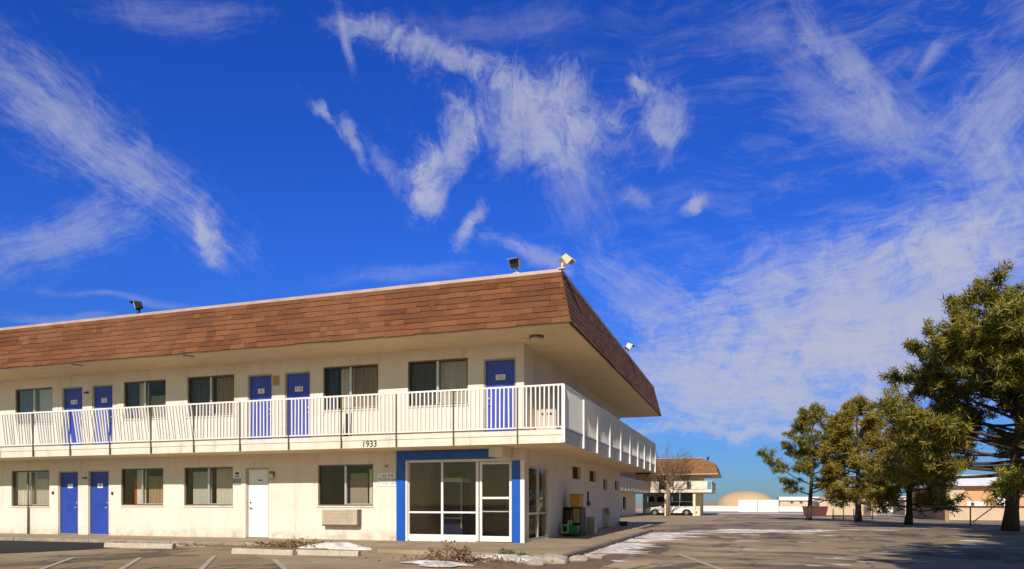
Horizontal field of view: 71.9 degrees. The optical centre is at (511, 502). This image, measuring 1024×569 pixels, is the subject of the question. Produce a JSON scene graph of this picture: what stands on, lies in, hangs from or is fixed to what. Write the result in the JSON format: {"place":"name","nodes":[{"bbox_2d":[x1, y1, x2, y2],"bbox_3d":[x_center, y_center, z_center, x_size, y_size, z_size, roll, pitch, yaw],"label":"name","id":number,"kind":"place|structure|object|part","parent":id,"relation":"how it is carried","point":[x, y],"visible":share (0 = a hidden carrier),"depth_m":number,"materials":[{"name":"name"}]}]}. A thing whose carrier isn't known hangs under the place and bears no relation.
{"place":"outdoors","nodes":[
{"label":"outdoors","id":0,"kind":"place"},
{"bbox_2d":[0,524,654,556],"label":"sidewalk","id":1,"kind":"structure","parent":0,"point":[558,545],"depth_m":21.52,"materials":[{"name":"concrete"}]},
{"bbox_2d":[444,478,469,534],"bbox_3d":[-1.877,0.198,24.018,0.690,2.015,0.740,0,0,18],"label":"vending machine","id":2,"kind":"object","parent":1,"relation":"on","point":[456,494],"visible":0.82,"depth_m":23.72,"materials":[{"name":"blue plastic"}]},
{"bbox_2d":[561,525,579,536],"bbox_3d":[2.056,0.989,24.638,0.556,0.418,0.616,0,0,18],"label":"mop bucket","id":3,"kind":"object","parent":1,"relation":"on","point":[574,529],"visible":1,"depth_m":24.44,"materials":[{"name":"green plastic"}]},
{"bbox_2d":[563,507,585,535],"bbox_3d":[2.250,0.688,25.366,0.630,1.015,0.800,0,0,18],"label":"utility shelf","id":4,"kind":"object","parent":1,"relation":"on","point":[567,513],"visible":0.7,"depth_m":25.08,"materials":[{"name":"black plastic"}]},
{"bbox_2d":[569,494,583,506],"bbox_3d":[2.314,-0.059,25.303,0.390,0.471,0.720,0,0,18],"label":"crate","id":5,"kind":"object","parent":4,"relation":"on","point":[576,500],"visible":1,"depth_m":24.99,"materials":[{"name":"yellow plastic"}]},
{"bbox_2d":[573,508,579,522],"bbox_3d":[2.367,0.479,25.226,0.230,0.498,0.594,0,0,18],"label":"cardboard box","id":6,"kind":"object","parent":4,"relation":"on","point":[577,519],"visible":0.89,"depth_m":24.95,"materials":[{"name":"brown cardboard"}]},
{"bbox_2d":[586,517,596,533],"bbox_3d":[3.032,0.868,26.630,0.365,0.655,0.510,0,0,18],"label":"utility box","id":7,"kind":"object","parent":1,"relation":"on","point":[591,525],"visible":0.96,"depth_m":26.41,"materials":[{"name":"grey metal"}]},
{"bbox_2d":[619,521,627,525],"bbox_3d":[5.609,1.083,35.630,0.480,0.225,0.480,0,0,18],"label":"planter pot","id":8,"kind":"object","parent":1,"relation":"on","point":[622,523],"visible":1,"depth_m":35.45,"materials":[{"name":"black plastic"}]},
{"bbox_2d":[342,413,351,436],"bbox_3d":[-4.933,-2.310,21.201,0.290,0.741,0.200,0,0,18],"label":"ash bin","id":9,"kind":"object","parent":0,"point":[347,425],"visible":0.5,"depth_m":21.17,"materials":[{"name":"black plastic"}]},
{"bbox_2d":[0,502,1023,568],"bbox_3d":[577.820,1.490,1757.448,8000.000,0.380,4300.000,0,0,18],"label":"ground","id":10,"kind":"structure","parent":0,"point":[1007,552],"depth_m":18.98,"materials":[{"name":"grey asphalt"}]},
{"bbox_2d":[0,540,114,553],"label":"asphalt patch","id":11,"kind":"object","parent":10,"relation":"on","point":[6,546],"visible":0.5,"depth_m":20.61,"materials":[{"name":"grey asphalt"}]},
{"bbox_2d":[104,542,175,548],"bbox_3d":[-10.565,1.225,20.053,2.300,0.150,0.180,0,0,14],"label":"wheel stop","id":12,"kind":"object","parent":10,"relation":"on","point":[145,545],"visible":0.97,"depth_m":19.95,"materials":[{"name":"concrete"}]},
{"bbox_2d":[0,537,363,545],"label":"kerb","id":13,"kind":"structure","parent":10,"relation":"on","point":[106,540],"depth_m":22.43,"materials":[{"name":"beige concrete"}]},
{"bbox_2d":[0,269,660,542],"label":"motel building","id":14,"kind":"structure","parent":10,"relation":"on","point":[138,424],"depth_m":23.05,"materials":[{"name":"paint"}]},
{"bbox_2d":[10,470,49,507],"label":"window","id":15,"kind":"structure","parent":14,"relation":"in","point":[38,488],"depth_m":27.07,"materials":[{"name":"glass"}]},
{"bbox_2d":[14,387,51,425],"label":"window","id":16,"kind":"structure","parent":14,"relation":"in","point":[28,396],"depth_m":27.02,"materials":[{"name":"glass"}]},
{"bbox_2d":[59,471,77,533],"bbox_3d":[-16.475,0.020,26.347,0.980,2.340,0.133,0,0,18],"label":"door","id":17,"kind":"structure","parent":14,"relation":"in","point":[68,480],"depth_m":26.38,"materials":[{"name":"metal"}]},
{"bbox_2d":[63,387,81,445],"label":"door","id":18,"kind":"structure","parent":14,"relation":"in","point":[72,396],"depth_m":26.31,"materials":[{"name":"metal"}]},
{"bbox_2d":[89,470,108,534],"bbox_3d":[-15.079,0.020,25.888,0.980,2.340,0.133,0,0,18],"label":"door","id":19,"kind":"structure","parent":14,"relation":"in","point":[98,480],"depth_m":25.90,"materials":[{"name":"metal"}]},
{"bbox_2d":[93,384,112,444],"bbox_3d":[-14.903,-3.100,25.831,0.970,2.340,0.133,0,0,18],"label":"door","id":20,"kind":"structure","parent":14,"relation":"in","point":[102,394],"depth_m":25.85,"materials":[{"name":"metal"}]},
{"bbox_2d":[130,300,142,313],"bbox_3d":[-12.429,-6.433,23.392,0.379,0.397,0.315,0,0,-20],"label":"floodlight","id":21,"kind":"object","parent":14,"relation":"on","point":[138,305],"visible":1,"depth_m":23.32,"materials":[{"name":"black metal"}]},
{"bbox_2d":[120,468,163,506],"bbox_3d":[-13.154,-0.517,25.290,1.970,1.365,0.303,0,0,18],"label":"window","id":22,"kind":"structure","parent":14,"relation":"in","point":[155,482],"depth_m":25.33,"materials":[{"name":"metal"}]},
{"bbox_2d":[124,380,165,420],"bbox_3d":[-13.045,-3.628,25.254,1.960,1.385,0.303,0,0,18],"label":"window","id":23,"kind":"structure","parent":14,"relation":"in","point":[139,392],"depth_m":25.42,"materials":[{"name":"glass"}]},
{"bbox_2d":[183,467,233,506],"bbox_3d":[-10.403,-0.517,24.373,2.110,1.365,0.279,0,0,18],"label":"window","id":24,"kind":"structure","parent":14,"relation":"in","point":[202,481],"depth_m":24.42,"materials":[{"name":"glass"}]},
{"bbox_2d":[186,374,234,417],"bbox_3d":[-10.309,-3.627,24.355,2.020,1.425,0.303,0,0,18],"label":"window","id":25,"kind":"structure","parent":14,"relation":"in","point":[203,389],"depth_m":24.42,"materials":[{"name":"glass"}]},
{"bbox_2d":[233,471,240,484],"bbox_3d":[-9.290,-0.810,23.885,0.330,0.460,0.019,0,0,18],"label":"parking sign","id":26,"kind":"object","parent":14,"relation":"attached to","point":[236,477],"visible":1,"depth_m":23.88,"materials":[{"name":"grey metal"}]},
{"bbox_2d":[246,468,268,537],"bbox_3d":[-8.505,0.020,23.727,0.920,2.340,0.133,0,0,18],"label":"door","id":27,"kind":"structure","parent":14,"relation":"in","point":[257,479],"depth_m":23.75,"materials":[{"name":"white metal"}]},
{"bbox_2d":[248,374,271,439],"bbox_3d":[-8.405,-3.100,23.694,0.970,2.340,0.133,0,0,18],"label":"door","id":28,"kind":"structure","parent":14,"relation":"in","point":[259,386],"depth_m":23.72,"materials":[{"name":"metal"}]},
{"bbox_2d":[269,471,274,478],"bbox_3d":[-7.955,-0.890,23.350,0.170,0.280,0.201,0,0,18],"label":"wall lamp","id":29,"kind":"object","parent":14,"relation":"attached to","point":[271,474],"visible":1,"depth_m":23.29,"materials":[{"name":"beige metal"}]},
{"bbox_2d":[272,375,278,385],"bbox_3d":[-7.821,-4.025,23.389,0.250,0.330,0.043,0,0,18],"label":"ventilation cover","id":30,"kind":"object","parent":14,"relation":"attached to","point":[275,380],"visible":1,"depth_m":23.38,"materials":[{"name":"beige metal"}]},
{"bbox_2d":[285,371,309,437],"bbox_3d":[-7.004,-3.100,23.233,0.980,2.340,0.133,0,0,18],"label":"door","id":31,"kind":"structure","parent":14,"relation":"in","point":[297,384],"depth_m":23.25,"materials":[{"name":"metal"}]},
{"bbox_2d":[322,509,361,525],"bbox_3d":[-5.434,0.497,22.516,1.330,0.535,0.209,0,0,18],"label":"air conditioner","id":32,"kind":"object","parent":14,"relation":"attached to","point":[341,517],"visible":1,"depth_m":22.40,"materials":[{"name":"beige metal"}]},
{"bbox_2d":[317,464,373,506],"bbox_3d":[-5.298,-0.517,22.707,2.070,1.365,0.303,0,0,18],"label":"window","id":33,"kind":"structure","parent":14,"relation":"in","point":[358,481],"depth_m":22.67,"materials":[{"name":"glass"}]},
{"bbox_2d":[324,364,378,411],"bbox_3d":[-5.122,-3.637,22.649,2.060,1.445,0.303,0,0,18],"label":"window","id":34,"kind":"structure","parent":14,"relation":"in","point":[364,380],"depth_m":22.71,"materials":[{"name":"glass"}]},
{"bbox_2d":[377,473,395,485],"bbox_3d":[-3.923,-0.710,22.120,0.648,0.420,0.020,0,0,18],"label":"notice sign","id":35,"kind":"object","parent":14,"relation":"attached to","point":[386,479],"visible":1,"depth_m":22.11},
{"bbox_2d":[406,358,468,407],"bbox_3d":[-2.244,-3.637,21.703,2.060,1.445,0.303,0,0,18],"label":"window","id":36,"kind":"structure","parent":14,"relation":"in","point":[453,374],"depth_m":21.79,"materials":[{"name":"glass"}]},
{"bbox_2d":[408,458,511,541],"bbox_3d":[-1.612,-0.045,21.431,3.450,2.490,0.070,0,0,18],"label":"lobby window","id":37,"kind":"structure","parent":14,"relation":"in","point":[411,537],"depth_m":21.56,"materials":[{"name":"glass"}]},
{"bbox_2d":[480,461,511,541],"bbox_3d":[-0.482,-0.012,21.041,1.010,2.385,0.105,0,0,18],"label":"lobby door","id":38,"kind":"structure","parent":14,"relation":"in","point":[482,538],"depth_m":21.00,"materials":[{"name":"white paint"}]},
{"bbox_2d":[484,357,515,431],"bbox_3d":[-0.340,-3.100,21.042,1.010,2.340,0.133,0,0,18],"label":"door","id":39,"kind":"structure","parent":14,"relation":"in","point":[500,372],"depth_m":21.05,"materials":[{"name":"metal"}]},
{"bbox_2d":[473,507,535,536],"bbox_3d":[-0.236,0.693,24.736,2.200,1.025,0.650,0,0,18],"label":"reception counter","id":40,"kind":"object","parent":14,"relation":"in","point":[494,523],"visible":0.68,"depth_m":24.59,"materials":[{"name":"brown wood"}]},
{"bbox_2d":[507,257,521,272],"bbox_3d":[0.086,-6.435,19.240,0.315,0.399,0.385,0,0,30],"label":"floodlight","id":41,"kind":"object","parent":14,"relation":"on","point":[515,262],"visible":1,"depth_m":19.20,"materials":[{"name":"metal"}]},
{"bbox_2d":[507,480,530,537],"bbox_3d":[0.228,0.268,22.297,0.405,1.875,1.305,0,0,18],"label":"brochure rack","id":42,"kind":"object","parent":14,"relation":"on","point":[530,508],"visible":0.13,"depth_m":22.68,"materials":[{"name":"black metal"}]},
{"bbox_2d":[519,338,530,343],"bbox_3d":[0.407,-4.641,20.398,0.330,0.063,0.570,0,0,18],"label":"junction box","id":43,"kind":"object","parent":14,"relation":"attached to","point":[522,340],"visible":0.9,"depth_m":20.16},
{"bbox_2d":[530,334,543,341],"bbox_3d":[0.693,-4.593,19.878,0.395,0.160,0.395,0,0,18],"label":"ceiling lamp","id":44,"kind":"object","parent":14,"relation":"attached to","point":[536,338],"visible":1,"depth_m":19.74,"materials":[{"name":"beige glass"}]},
{"bbox_2d":[529,465,547,540],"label":"lobby side window","id":45,"kind":"structure","parent":14,"relation":"in","point":[537,512],"depth_m":22.30,"materials":[{"name":"metal"}]},
{"bbox_2d":[558,253,575,269],"bbox_3d":[1.442,-6.421,18.905,0.436,0.393,0.304,0,0,-21],"label":"floodlight","id":46,"kind":"object","parent":14,"relation":"attached to","point":[565,259],"visible":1,"depth_m":18.80,"materials":[{"name":"white metal"}]},
{"bbox_2d":[572,467,577,478],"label":"vent window","id":47,"kind":"structure","parent":14,"relation":"in","point":[574,469],"depth_m":27.77,"materials":[{"name":"brown metal"}]},
{"bbox_2d":[587,491,590,505],"bbox_3d":[3.173,-0.147,29.168,0.092,0.594,0.400,0,0,18],"label":"wall phone","id":48,"kind":"object","parent":14,"relation":"attached to","point":[588,503],"depth_m":29.07,"materials":[{"name":"black plastic"}]},
{"bbox_2d":[590,471,593,481],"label":"vent window","id":49,"kind":"structure","parent":14,"relation":"in","point":[591,472],"depth_m":30.84,"materials":[{"name":"brown metal"}]},
{"bbox_2d":[624,343,634,352],"bbox_3d":[4.916,-6.444,29.588,0.429,0.417,0.336,0,0,-5],"label":"floodlight","id":50,"kind":"object","parent":14,"relation":"on","point":[628,346],"visible":0.92,"depth_m":29.46,"materials":[{"name":"grey metal"}]},
{"bbox_2d":[252,550,482,568],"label":"apron","id":51,"kind":"object","parent":10,"relation":"on","point":[372,561],"visible":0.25,"depth_m":15.38,"materials":[{"name":"concrete"}]},
{"bbox_2d":[231,548,296,554],"bbox_3d":[-6.175,1.225,17.557,1.900,0.150,0.180,0,0,22],"label":"wheel stop","id":52,"kind":"object","parent":51,"relation":"on","point":[262,551],"visible":1,"depth_m":17.46,"materials":[{"name":"concrete"}]},
{"bbox_2d":[296,549,360,555],"bbox_3d":[-4.466,1.225,17.153,1.700,0.150,0.180,0,0,16],"label":"wheel stop","id":53,"kind":"object","parent":51,"relation":"on","point":[329,552],"visible":0.94,"depth_m":17.06,"materials":[{"name":"concrete"}]},
{"bbox_2d":[526,559,545,565],"bbox_3d":[0.480,1.238,14.108,0.390,0.201,0.313,0,0,18],"label":"rock","id":54,"kind":"object","parent":51,"relation":"on","point":[533,562],"visible":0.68,"depth_m":14.01,"materials":[{"name":"white stone"}]},
{"bbox_2d":[192,545,629,568],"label":"planting bed","id":55,"kind":"object","parent":10,"relation":"on","point":[595,563],"visible":0.48,"depth_m":14.48,"materials":[{"name":"soil"}]},
{"bbox_2d":[100,537,552,565],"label":"leaf litter","id":56,"kind":"object","parent":55,"relation":"on","point":[290,543],"visible":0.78,"depth_m":19.56,"materials":[{"name":"brown plant"}]},
{"bbox_2d":[424,547,446,560],"bbox_3d":[-1.599,1.153,14.790,0.466,0.421,0.647,0,0,-25],"label":"dead shrub","id":57,"kind":"object","parent":55,"relation":"on","point":[437,555],"visible":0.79,"depth_m":14.82,"materials":[{"name":"brown plant"}]},
{"bbox_2d":[439,540,452,556],"bbox_3d":[-1.546,1.097,16.493,0.361,0.455,0.540,0,0,-13],"label":"dry weed","id":58,"kind":"object","parent":55,"relation":"on","point":[447,547],"visible":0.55,"depth_m":16.59,"materials":[{"name":"brown plant"}]},
{"bbox_2d":[440,539,481,561],"bbox_3d":[-1.017,1.078,14.780,0.881,0.638,0.970,0,0,4],"label":"dead shrub","id":59,"kind":"object","parent":55,"relation":"on","point":[460,553],"visible":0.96,"depth_m":14.63,"materials":[{"name":"brown plant"}]},
{"bbox_2d":[497,548,516,554],"bbox_3d":[-0.099,1.186,15.943,0.533,0.329,0.428,0,0,18],"label":"green weed","id":60,"kind":"object","parent":55,"relation":"on","point":[506,552],"visible":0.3,"depth_m":15.91,"materials":[{"name":"green plant"}]},
{"bbox_2d":[539,553,568,563],"bbox_3d":[0.873,1.212,14.665,0.623,0.335,0.477,0,0,18],"label":"rock","id":61,"kind":"object","parent":55,"relation":"on","point":[548,558],"visible":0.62,"depth_m":14.50,"materials":[{"name":"white stone"}]},
{"bbox_2d":[569,555,588,560],"bbox_3d":[1.431,1.234,15.056,0.440,0.238,0.320,0,0,18],"label":"rock","id":62,"kind":"object","parent":55,"relation":"on","point":[578,558],"visible":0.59,"depth_m":14.95,"materials":[{"name":"beige stone"}]},
{"bbox_2d":[588,554,602,558],"bbox_3d":[1.868,1.240,15.805,0.329,0.180,0.268,0,0,18],"label":"rock","id":63,"kind":"object","parent":55,"relation":"on","point":[598,556],"visible":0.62,"depth_m":15.73,"materials":[{"name":"beige stone"}]},
{"bbox_2d":[39,528,1023,568],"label":"parking lines","id":64,"kind":"object","parent":10,"relation":"on","point":[211,558],"visible":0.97,"depth_m":15.58,"materials":[{"name":"white paint"}]},
{"bbox_2d":[176,529,995,566],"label":"snow","id":65,"kind":"structure","parent":10,"relation":"on","point":[618,547],"depth_m":19.37,"materials":[{"name":"white snow"}]},
{"bbox_2d":[562,529,652,557],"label":"kerb","id":66,"kind":"structure","parent":10,"relation":"on","point":[586,550],"depth_m":20.24,"materials":[{"name":"grey concrete"}]},
{"bbox_2d":[620,451,648,516],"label":"side wing building","id":67,"kind":"structure","parent":10,"relation":"on","point":[629,483],"depth_m":78.65,"materials":[{"name":"white paint"}]},
{"bbox_2d":[738,500,757,511],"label":"panel hoarding","id":68,"kind":"object","parent":10,"relation":"on","point":[747,505],"visible":0.91,"depth_m":114.77,"materials":[{"name":"grey metal"}]},
{"bbox_2d":[758,499,778,512],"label":"panel hoarding","id":69,"kind":"object","parent":10,"relation":"on","point":[768,505],"visible":1,"depth_m":113.79,"materials":[{"name":"grey metal"}]},
{"bbox_2d":[754,400,865,519],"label":"pine tree","id":70,"kind":"object","parent":10,"relation":"on","point":[807,464],"visible":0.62,"depth_m":60.86,"materials":[{"name":"green plant"}]},
{"bbox_2d":[802,506,828,514],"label":"dumpster","id":71,"kind":"object","parent":10,"relation":"on","point":[819,510],"visible":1,"depth_m":87.43,"materials":[{"name":"red metal"}]},
{"bbox_2d":[812,496,876,514],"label":"gabled house","id":72,"kind":"structure","parent":10,"relation":"on","point":[848,510],"depth_m":91.35,"materials":[{"name":"beige paint"}]},
{"bbox_2d":[864,506,870,514],"bbox_3d":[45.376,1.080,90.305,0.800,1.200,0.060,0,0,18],"label":"door","id":73,"kind":"structure","parent":72,"relation":"in","point":[865,513],"depth_m":90.30,"materials":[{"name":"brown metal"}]},
{"bbox_2d":[832,509,873,518],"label":"bike rack","id":74,"kind":"object","parent":10,"relation":"on","point":[843,516],"visible":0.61,"depth_m":67.41,"materials":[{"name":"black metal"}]},
{"bbox_2d":[815,392,900,521],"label":"pine tree","id":75,"kind":"object","parent":10,"relation":"on","point":[840,432],"visible":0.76,"depth_m":54.31,"materials":[{"name":"green plant"}]},
{"bbox_2d":[893,498,905,514],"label":"flat house","id":76,"kind":"structure","parent":10,"relation":"on","point":[901,512],"depth_m":94.28,"materials":[{"name":"beige paint"}]},
{"bbox_2d":[855,406,973,524],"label":"pine tree","id":77,"kind":"object","parent":10,"relation":"on","point":[878,493],"visible":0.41,"depth_m":44.45,"materials":[{"name":"green plant"}]},
{"bbox_2d":[862,259,1023,530],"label":"pine tree","id":78,"kind":"object","parent":10,"relation":"on","point":[972,351],"visible":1,"depth_m":31.61,"materials":[{"name":"green plant"}]},
{"bbox_2d":[944,487,948,521],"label":"wooden post","id":79,"kind":"object","parent":10,"relation":"on","point":[946,516],"visible":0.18,"depth_m":55.95,"materials":[{"name":"brown wood"}]},
{"bbox_2d":[922,506,1023,525],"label":"pipe barrier","id":80,"kind":"object","parent":10,"relation":"on","point":[970,507],"visible":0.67,"depth_m":41.09,"materials":[{"name":"metal"}]},
{"bbox_2d":[0,0,1023,501],"label":"sky","id":81,"kind":"structure","parent":0,"point":[764,200],"materials":[{"name":"blue"}]},
{"bbox_2d":[536,394,560,429],"bbox_3d":[1.126,-2.618,21.915,0.650,1.345,0.660,0,0,18],"label":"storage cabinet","id":82,"kind":"object","parent":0,"point":[551,410],"visible":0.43,"depth_m":21.64,"materials":[{"name":"white metal"}]},
{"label":"door","id":83,"kind":"part","parent":82,"relation":"part of","materials":[{"name":"white metal"}]},
{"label":"door","id":84,"kind":"part","parent":82,"relation":"part of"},
{"bbox_2d":[620,514,728,522],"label":"driveway","id":85,"kind":"structure","parent":0,"point":[642,518],"depth_m":67.49,"materials":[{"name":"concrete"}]},
{"bbox_2d":[645,501,696,515],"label":"parked car","id":86,"kind":"object","parent":85,"relation":"on","point":[678,506],"visible":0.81,"depth_m":88.03,"materials":[{"name":"white metal"}]},
{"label":"window","id":87,"kind":"part","parent":86,"relation":"part of","materials":[{"name":"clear glass"}]},
{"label":"window","id":88,"kind":"part","parent":86,"relation":"part of","materials":[{"name":"black glass"}]},
{"bbox_2d":[644,444,698,515],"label":"bare tree","id":89,"kind":"object","parent":85,"relation":"on","point":[667,484],"visible":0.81,"depth_m":82.76,"materials":[{"name":"brown plant"}]},
{"bbox_2d":[635,458,721,515],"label":"back wing building","id":90,"kind":"structure","parent":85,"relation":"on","point":[692,486],"depth_m":86.52,"materials":[{"name":"beige concrete"}]},
{"bbox_2d":[648,497,671,501],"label":"window","id":91,"kind":"structure","parent":90,"relation":"in","point":[650,499],"depth_m":94.82,"materials":[{"name":"black glass"}]},
{"bbox_2d":[657,476,665,489],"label":"door","id":92,"kind":"structure","parent":90,"relation":"in","point":[661,487],"depth_m":88.16,"materials":[{"name":"brown metal"}]},
{"bbox_2d":[681,475,689,485],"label":"window","id":93,"kind":"structure","parent":90,"relation":"in","point":[683,477],"depth_m":87.24,"materials":[{"name":"brown glass"}]},
{"bbox_2d":[716,491,771,505],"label":"dome building","id":94,"kind":"structure","parent":0,"point":[731,499],"depth_m":242.96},
{"bbox_2d":[635,509,900,514],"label":"road","id":95,"kind":"structure","parent":0,"point":[765,513],"depth_m":103.51,"materials":[{"name":"grey asphalt"}]},
{"bbox_2d":[703,506,892,511],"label":"wall","id":96,"kind":"structure","parent":0,"point":[781,508],"depth_m":128.72,"materials":[{"name":"beige paint"}]},
{"bbox_2d":[776,497,887,505],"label":"warehouse","id":97,"kind":"structure","parent":0,"point":[793,501],"depth_m":176.68,"materials":[{"name":"beige paint"}]},
{"bbox_2d":[905,475,1023,520],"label":"white roofed building","id":98,"kind":"structure","parent":0,"point":[975,488],"depth_m":64.21,"materials":[{"name":"pink paint"}]},
{"bbox_2d":[966,501,985,505],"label":"window","id":99,"kind":"structure","parent":98,"relation":"in","point":[968,503],"depth_m":64.03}
]}

